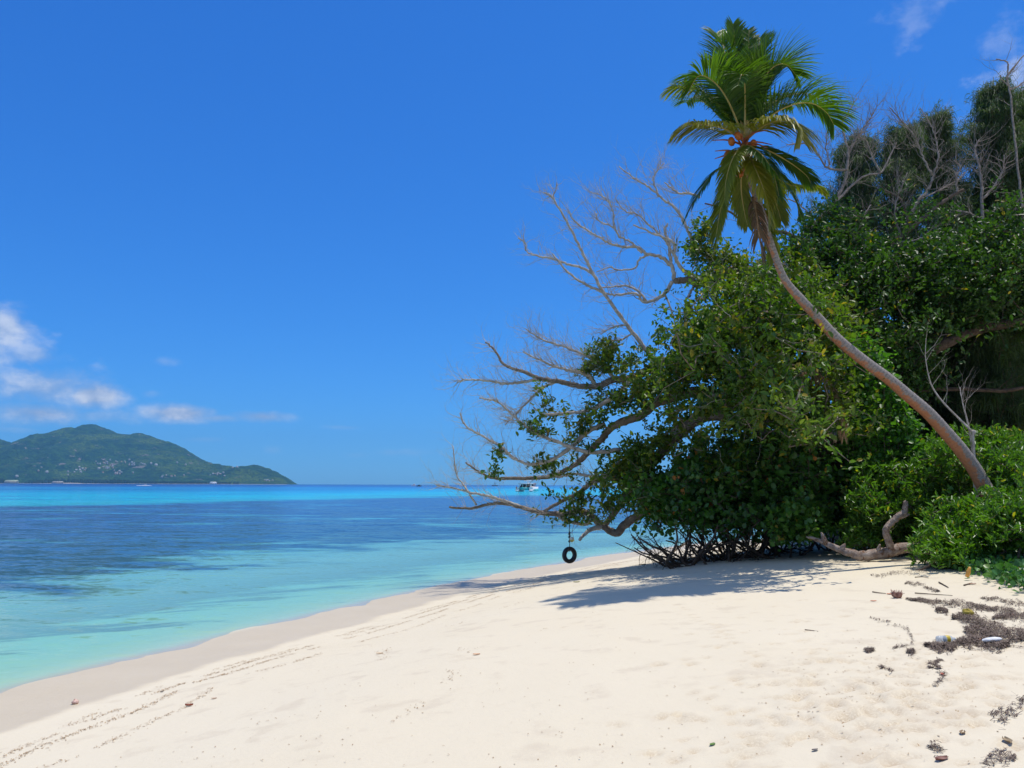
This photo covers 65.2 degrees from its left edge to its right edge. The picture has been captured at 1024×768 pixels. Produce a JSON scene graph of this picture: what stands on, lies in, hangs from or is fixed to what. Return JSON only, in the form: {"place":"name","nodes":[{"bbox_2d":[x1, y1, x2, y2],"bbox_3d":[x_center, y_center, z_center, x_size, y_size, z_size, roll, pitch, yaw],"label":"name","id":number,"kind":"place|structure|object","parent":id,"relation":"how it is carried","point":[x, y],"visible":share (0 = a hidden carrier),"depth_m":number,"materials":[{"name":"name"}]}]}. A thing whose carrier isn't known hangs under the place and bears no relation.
{"place":"outdoors","nodes":[
{"label":"outdoors","id":0,"kind":"place"},
{"bbox_2d":[63,483,107,483],"bbox_3d":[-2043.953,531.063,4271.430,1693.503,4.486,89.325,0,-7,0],"label":"shore","id":1,"kind":"structure","parent":0,"point":[84,483],"depth_m":4244.33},
{"bbox_2d":[4,480,18,482],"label":"shore building","id":2,"kind":"structure","parent":1,"relation":"on","point":[11,481],"depth_m":4234.38,"materials":[{"name":"white"}]},
{"bbox_2d":[51,481,63,483],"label":"shore building","id":3,"kind":"structure","parent":1,"relation":"on","point":[58,482],"depth_m":4233.19,"materials":[{"name":"white"}]},
{"bbox_2d":[0,478,238,483],"bbox_3d":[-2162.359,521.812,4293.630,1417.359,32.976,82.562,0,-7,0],"label":"coastal wood","id":4,"kind":"object","parent":1,"relation":"on","point":[114,481],"visible":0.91,"depth_m":4267.51,"materials":[{"name":"green plant"}]},
{"bbox_2d":[0,424,295,483],"bbox_3d":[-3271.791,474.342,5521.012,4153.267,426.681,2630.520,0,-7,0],"label":"hills","id":5,"kind":"structure","parent":0,"point":[59,453],"depth_m":4714.55,"materials":[{"name":"green plant"}]},
{"bbox_2d":[0,483,762,619],"bbox_3d":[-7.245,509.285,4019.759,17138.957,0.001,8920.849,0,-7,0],"label":"water","id":6,"kind":"structure","parent":0,"point":[59,539],"depth_m":51.10,"materials":[{"name":"blue liquid"}]},
{"bbox_2d":[515,456,538,491],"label":"catamaran","id":7,"kind":"object","parent":6,"relation":"on","point":[531,488],"visible":0.71,"depth_m":334.67,"materials":[{"name":"white plastic"}]},
{"bbox_2d":[0,529,1023,767],"bbox_3d":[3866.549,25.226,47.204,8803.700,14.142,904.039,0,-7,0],"label":"ground","id":8,"kind":"structure","parent":0,"point":[104,651],"depth_m":8.79,"materials":[{"name":"beige sand"}]},
{"bbox_2d":[71,698,78,703],"bbox_3d":[-5.383,3.913,9.860,0.084,0.073,0.079,3,-8,-22],"label":"seashell","id":9,"kind":"object","parent":8,"relation":"on","point":[75,701],"visible":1,"depth_m":9.84,"materials":[{"name":"pink"}]},
{"bbox_2d":[0,548,695,767],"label":"wrack line","id":10,"kind":"object","parent":8,"relation":"on","point":[137,709],"visible":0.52,"depth_m":10.18,"materials":[{"name":"brown plant"}]},
{"bbox_2d":[0,605,1023,767],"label":"beach litter","id":11,"kind":"object","parent":8,"relation":"on","point":[707,727],"visible":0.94,"depth_m":6.00,"materials":[{"name":"brown"}]},
{"bbox_2d":[414,167,892,559],"bbox_3d":[4.503,-0.763,21.955,9.931,11.530,14.907,5,-9,-35],"label":"beach tree","id":12,"kind":"object","parent":8,"relation":"on","point":[772,335],"visible":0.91,"depth_m":19.89,"materials":[{"name":"green plant"}]},
{"bbox_2d":[562,519,576,562],"bbox_3d":[1.710,4.608,23.584,0.490,1.345,0.187,4,-8,-30],"label":"tyre swing","id":13,"kind":"object","parent":12,"relation":"hanging from","point":[564,554],"visible":0.98,"depth_m":23.53,"materials":[{"name":"rubber"}]},
{"bbox_2d":[792,364,847,443],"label":"tree branch","id":14,"kind":"object","parent":12,"relation":"hanging from","point":[842,420],"visible":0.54,"depth_m":17.48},
{"bbox_2d":[824,324,931,496],"bbox_3d":[8.866,0.920,19.328,2.545,4.835,2.038,0,-7,0],"label":"climbing vine","id":15,"kind":"object","parent":12,"relation":"attached to","point":[898,435],"visible":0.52,"depth_m":19.00,"materials":[{"name":"green plant"}]},
{"bbox_2d":[541,136,860,545],"bbox_3d":[5.278,-1.459,22.277,9.529,12.181,5.245,0,-7,0],"label":"beach tree","id":16,"kind":"object","parent":8,"relation":"on","point":[694,248],"visible":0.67,"depth_m":22.46,"materials":[{"name":"green plant"}]},
{"bbox_2d":[615,428,849,570],"bbox_3d":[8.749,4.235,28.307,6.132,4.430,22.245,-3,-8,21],"label":"sea hibiscus","id":17,"kind":"object","parent":8,"relation":"on","point":[740,506],"visible":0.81,"depth_m":19.47,"materials":[{"name":"green plant"}]},
{"bbox_2d":[764,486,842,551],"bbox_3d":[7.454,3.493,20.206,1.726,1.853,5.787,-3,-8,22],"label":"sea hibiscus","id":18,"kind":"object","parent":8,"relation":"on","point":[790,523],"visible":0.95,"depth_m":18.19,"materials":[{"name":"green plant"}]},
{"bbox_2d":[692,68,920,367],"bbox_3d":[9.600,-2.743,23.799,7.506,15.026,5.581,6,-9,-38],"label":"beach tree","id":19,"kind":"object","parent":8,"relation":"on","point":[813,236],"visible":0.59,"depth_m":23.51,"materials":[{"name":"green plant"}]},
{"bbox_2d":[660,16,995,498],"bbox_3d":[6.187,-2.148,16.937,7.487,11.874,4.001,3,-8,-24],"label":"coconut palm","id":20,"kind":"object","parent":8,"relation":"on","point":[740,78],"visible":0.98,"depth_m":16.00,"materials":[{"name":"green plant"}]},
{"bbox_2d":[813,467,851,551],"bbox_3d":[8.636,3.080,21.182,3.282,2.699,3.248,0,-7,0],"label":"sea hibiscus","id":21,"kind":"object","parent":8,"relation":"on","point":[840,514],"visible":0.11,"depth_m":20.35,"materials":[{"name":"green plant"}]},
{"bbox_2d":[806,123,897,274],"bbox_3d":[13.549,-2.367,31.042,4.333,16.355,4.433,0,-7,0],"label":"casuarina tree","id":22,"kind":"object","parent":8,"relation":"on","point":[860,189],"visible":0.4,"depth_m":31.52,"materials":[{"name":"green plant"}]},
{"bbox_2d":[806,500,918,560],"bbox_3d":[7.714,3.106,17.000,2.767,1.287,0.485,0,-7,2],"label":"driftwood","id":23,"kind":"object","parent":8,"relation":"on","point":[891,549],"visible":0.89,"depth_m":16.82,"materials":[{"name":"wood"}]},
{"bbox_2d":[838,468,894,549],"bbox_3d":[8.209,2.951,18.396,1.256,2.116,2.433,-4,-8,29],"label":"beach shrub","id":24,"kind":"object","parent":8,"relation":"on","point":[866,504],"visible":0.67,"depth_m":17.86,"materials":[{"name":"green plant"}]},
{"bbox_2d":[863,647,874,652],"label":"seaweed","id":25,"kind":"object","parent":8,"relation":"on","point":[870,649],"visible":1,"depth_m":7.57,"materials":[{"name":"brown plant"}]},
{"bbox_2d":[834,490,909,557],"bbox_3d":[8.049,3.149,17.997,1.963,1.633,1.392,7,-10,-43],"label":"beach shrub","id":26,"kind":"object","parent":8,"relation":"on","point":[859,534],"visible":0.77,"depth_m":17.67,"materials":[{"name":"green plant"}]},
{"bbox_2d":[877,664,893,671],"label":"seaweed","id":27,"kind":"object","parent":8,"relation":"on","point":[884,667],"visible":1,"depth_m":6.80,"materials":[{"name":"brown plant"}]},
{"bbox_2d":[870,616,914,647],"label":"seaweed","id":28,"kind":"object","parent":8,"relation":"on","point":[896,645],"visible":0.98,"depth_m":8.44,"materials":[{"name":"brown plant"}]},
{"bbox_2d":[849,450,941,553],"bbox_3d":[8.909,2.687,18.551,2.071,2.678,3.069,-3,-8,25],"label":"beach shrub","id":29,"kind":"object","parent":8,"relation":"on","point":[884,477],"visible":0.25,"depth_m":18.06,"materials":[{"name":"green plant"}]},
{"bbox_2d":[890,589,904,598],"bbox_3d":[5.451,2.975,11.328,0.182,0.134,0.155,0,-7,0],"label":"coconut husk","id":30,"kind":"object","parent":8,"relation":"on","point":[896,594],"visible":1,"depth_m":11.29,"materials":[{"name":"brown plant"}]},
{"bbox_2d":[870,564,935,576],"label":"seaweed","id":31,"kind":"object","parent":8,"relation":"on","point":[918,570],"visible":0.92,"depth_m":14.00,"materials":[{"name":"brown plant"}]},
{"bbox_2d":[865,118,948,316],"bbox_3d":[14.858,-2.530,31.069,4.721,16.463,4.434,0,-7,0],"label":"casuarina tree","id":32,"kind":"object","parent":8,"relation":"on","point":[912,156],"visible":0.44,"depth_m":31.26,"materials":[{"name":"green plant"}]},
{"bbox_2d":[906,648,916,658],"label":"seaweed","id":33,"kind":"object","parent":8,"relation":"on","point":[911,651],"visible":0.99,"depth_m":7.35,"materials":[{"name":"brown plant"}]},
{"bbox_2d":[823,74,1006,379],"bbox_3d":[12.335,-2.767,24.091,4.697,15.073,8.695,-7,-10,43],"label":"beach tree","id":34,"kind":"object","parent":8,"relation":"on","point":[895,242],"visible":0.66,"depth_m":23.44,"materials":[{"name":"green plant"}]},
{"bbox_2d":[905,580,940,592],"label":"seaweed","id":35,"kind":"object","parent":8,"relation":"on","point":[906,582],"visible":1,"depth_m":12.22,"materials":[{"name":"brown plant"}]},
{"bbox_2d":[880,449,972,542],"bbox_3d":[9.542,2.723,18.308,2.466,2.572,3.537,-3,-8,27],"label":"beach shrub","id":36,"kind":"object","parent":8,"relation":"on","point":[929,487],"visible":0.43,"depth_m":17.78,"materials":[{"name":"green plant"}]},
{"bbox_2d":[831,331,1023,496],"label":"forest","id":37,"kind":"object","parent":8,"relation":"on","point":[922,420],"visible":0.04,"depth_m":24.34,"materials":[{"name":"green plant"}]},
{"bbox_2d":[915,592,952,595],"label":"twig","id":38,"kind":"object","parent":8,"relation":"on","point":[932,594],"visible":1,"depth_m":11.38,"materials":[{"name":"beige wood"}]},
{"bbox_2d":[925,658,943,664],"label":"seaweed","id":39,"kind":"object","parent":8,"relation":"on","point":[935,661],"visible":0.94,"depth_m":6.91,"materials":[{"name":"brown plant"}]},
{"bbox_2d":[927,663,941,669],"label":"seaweed","id":40,"kind":"object","parent":8,"relation":"on","point":[929,666],"visible":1,"depth_m":6.76,"materials":[{"name":"brown plant"}]},
{"bbox_2d":[926,740,947,756],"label":"seaweed","id":41,"kind":"object","parent":8,"relation":"on","point":[934,746],"visible":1,"depth_m":4.84,"materials":[{"name":"brown plant"}]},
{"bbox_2d":[855,176,1023,543],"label":"beach tree","id":42,"kind":"object","parent":8,"relation":"on","point":[989,299],"visible":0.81,"depth_m":21.96,"materials":[{"name":"green plant"}]},
{"bbox_2d":[933,670,947,684],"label":"seaweed","id":43,"kind":"object","parent":8,"relation":"on","point":[940,677],"visible":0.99,"depth_m":6.45,"materials":[{"name":"brown plant"}]},
{"bbox_2d":[934,606,947,614],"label":"seaweed","id":44,"kind":"object","parent":8,"relation":"on","point":[938,608],"visible":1,"depth_m":9.89,"materials":[{"name":"brown plant"}]},
{"bbox_2d":[935,755,948,759],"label":"fallen leaf","id":45,"kind":"object","parent":8,"relation":"on","point":[944,757],"visible":1,"depth_m":4.65,"materials":[{"name":"brown plant"}]},
{"bbox_2d":[905,516,988,570],"bbox_3d":[7.879,2.904,14.441,1.363,1.043,2.305,-2,-8,20],"label":"beach shrub","id":46,"kind":"object","parent":8,"relation":"on","point":[949,547],"visible":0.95,"depth_m":14.25,"materials":[{"name":"green plant"}]},
{"bbox_2d":[909,349,985,463],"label":"casuarina tree","id":47,"kind":"object","parent":8,"relation":"on","point":[939,409],"visible":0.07,"depth_m":24.49,"materials":[{"name":"green plant"}]},
{"bbox_2d":[919,322,977,500],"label":"bare sapling","id":48,"kind":"object","parent":8,"relation":"on","point":[973,432],"visible":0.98,"depth_m":17.14,"materials":[{"name":"grey wood"}]},
{"bbox_2d":[913,99,986,264],"bbox_3d":[17.225,-2.995,31.073,3.145,17.266,3.351,0,-7,0],"label":"casuarina tree","id":49,"kind":"object","parent":8,"relation":"on","point":[947,137],"visible":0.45,"depth_m":31.78,"materials":[{"name":"green plant"}]},
{"bbox_2d":[906,484,1014,566],"bbox_3d":[8.997,2.785,15.651,2.214,1.680,3.579,-4,-9,33],"label":"beach shrub","id":50,"kind":"object","parent":8,"relation":"on","point":[956,510],"visible":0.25,"depth_m":15.28,"materials":[{"name":"green plant"}]},
{"bbox_2d":[904,420,1021,495],"bbox_3d":[10.588,2.332,18.158,4.792,3.095,2.215,6,-9,-38],"label":"beach shrub","id":51,"kind":"object","parent":8,"relation":"on","point":[941,447],"visible":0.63,"depth_m":17.80,"materials":[{"name":"green plant"}]},
{"bbox_2d":[905,597,1023,617],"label":"seaweed","id":52,"kind":"object","parent":8,"relation":"on","point":[929,600],"visible":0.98,"depth_m":10.21,"materials":[{"name":"brown plant"}]},
{"bbox_2d":[922,631,1010,658],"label":"seaweed","id":53,"kind":"object","parent":8,"relation":"on","point":[964,640],"visible":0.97,"depth_m":7.63,"materials":[{"name":"brown plant"}]},
{"bbox_2d":[943,635,950,641],"bbox_3d":[4.222,2.479,7.779,0.192,0.067,0.066,1,-7,-8],"label":"plastic bottle","id":54,"kind":"object","parent":53,"relation":"on","point":[947,638],"visible":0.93,"depth_m":7.78,"materials":[{"name":"white"}]},
{"bbox_2d":[982,637,1001,641],"bbox_3d":[4.623,2.461,7.703,0.197,0.050,0.072,0,-7,0],"label":"cuttlebone","id":55,"kind":"object","parent":53,"relation":"on","point":[988,639],"visible":1,"depth_m":7.68,"materials":[{"name":"white"}]},
{"bbox_2d":[965,567,970,576],"bbox_3d":[7.369,3.041,12.926,0.102,0.172,0.068,0,-7,0],"label":"plastic cup","id":56,"kind":"object","parent":8,"relation":"on","point":[968,572],"visible":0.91,"depth_m":12.90,"materials":[{"name":"orange plastic"}]},
{"bbox_2d":[963,187,987,225],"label":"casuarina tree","id":57,"kind":"object","parent":8,"relation":"on","point":[971,201],"visible":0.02,"depth_m":32.93,"materials":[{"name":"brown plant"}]},
{"bbox_2d":[928,304,1023,482],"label":"casuarina tree","id":58,"kind":"object","parent":8,"relation":"on","point":[986,356],"visible":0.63,"depth_m":22.70,"materials":[{"name":"green plant"}]},
{"bbox_2d":[930,109,1023,230],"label":"dead tree","id":59,"kind":"object","parent":8,"relation":"on","point":[982,188],"visible":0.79,"depth_m":27.07,"materials":[{"name":"grey plant"}]},
{"bbox_2d":[958,367,996,487],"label":"bare sapling","id":60,"kind":"object","parent":8,"relation":"on","point":[964,407],"visible":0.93,"depth_m":17.00,"materials":[{"name":"grey wood"}]},
{"bbox_2d":[933,548,1023,592],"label":"creeper","id":61,"kind":"object","parent":8,"relation":"on","point":[1008,568],"visible":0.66,"depth_m":12.78,"materials":[{"name":"green plant"}]},
{"bbox_2d":[962,622,1001,646],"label":"seaweed","id":62,"kind":"object","parent":8,"relation":"on","point":[978,630],"visible":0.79,"depth_m":8.32,"materials":[{"name":"brown plant"}]},
{"bbox_2d":[950,608,1023,648],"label":"seaweed","id":63,"kind":"object","parent":8,"relation":"on","point":[1018,637],"visible":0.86,"depth_m":8.49,"materials":[{"name":"brown plant"}]},
{"bbox_2d":[962,609,974,615],"bbox_3d":[5.296,2.651,9.307,0.119,0.072,0.122,3,-8,-20],"label":"sponge","id":64,"kind":"object","parent":63,"relation":"on","point":[968,611],"visible":0.97,"depth_m":9.27},
{"bbox_2d":[954,70,1023,291],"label":"casuarina tree","id":65,"kind":"object","parent":8,"relation":"on","point":[990,107],"visible":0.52,"depth_m":32.03,"materials":[{"name":"green plant"}]},
{"bbox_2d":[960,427,1023,502],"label":"beach shrub","id":66,"kind":"object","parent":8,"relation":"on","point":[1006,470],"visible":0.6,"depth_m":16.50,"materials":[{"name":"green plant"}]},
{"bbox_2d":[964,85,1023,221],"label":"casuarina tree","id":67,"kind":"object","parent":8,"relation":"on","point":[1018,94],"visible":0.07,"depth_m":32.60,"materials":[{"name":"green plant"}]},
{"bbox_2d":[967,479,1023,557],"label":"beach shrub","id":68,"kind":"object","parent":8,"relation":"on","point":[1002,522],"visible":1,"depth_m":13.62,"materials":[{"name":"green plant"}]},
{"bbox_2d":[979,747,1016,767],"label":"seaweed","id":69,"kind":"object","parent":8,"relation":"on","point":[1013,756],"visible":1,"depth_m":4.59,"materials":[{"name":"plant"}]},
{"bbox_2d":[980,596,1023,605],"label":"seaweed","id":70,"kind":"object","parent":8,"relation":"on","point":[997,597],"visible":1,"depth_m":10.51,"materials":[{"name":"brown plant"}]},
{"bbox_2d":[981,33,1023,278],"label":"dead tree","id":71,"kind":"object","parent":8,"relation":"on","point":[1012,115],"visible":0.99,"depth_m":29.53,"materials":[{"name":"grey plant"}]},
{"bbox_2d":[989,691,1023,729],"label":"seaweed","id":72,"kind":"object","parent":8,"relation":"on","point":[1021,699],"visible":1,"depth_m":5.42,"materials":[{"name":"brown plant"}]},
{"bbox_2d":[991,607,1023,623],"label":"seaweed","id":73,"kind":"object","parent":8,"relation":"on","point":[1006,614],"visible":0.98,"depth_m":9.21,"materials":[{"name":"brown plant"}]},
{"bbox_2d":[0,0,1023,485],"label":"sky","id":74,"kind":"structure","parent":0,"point":[234,233],"materials":[{"name":"blue"}]},
{"bbox_2d":[1002,736,1012,742],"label":"fallen leaf","id":75,"kind":"object","parent":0,"point":[1007,739],"visible":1,"depth_m":4.90,"materials":[{"name":"brown plant"}]}
]}

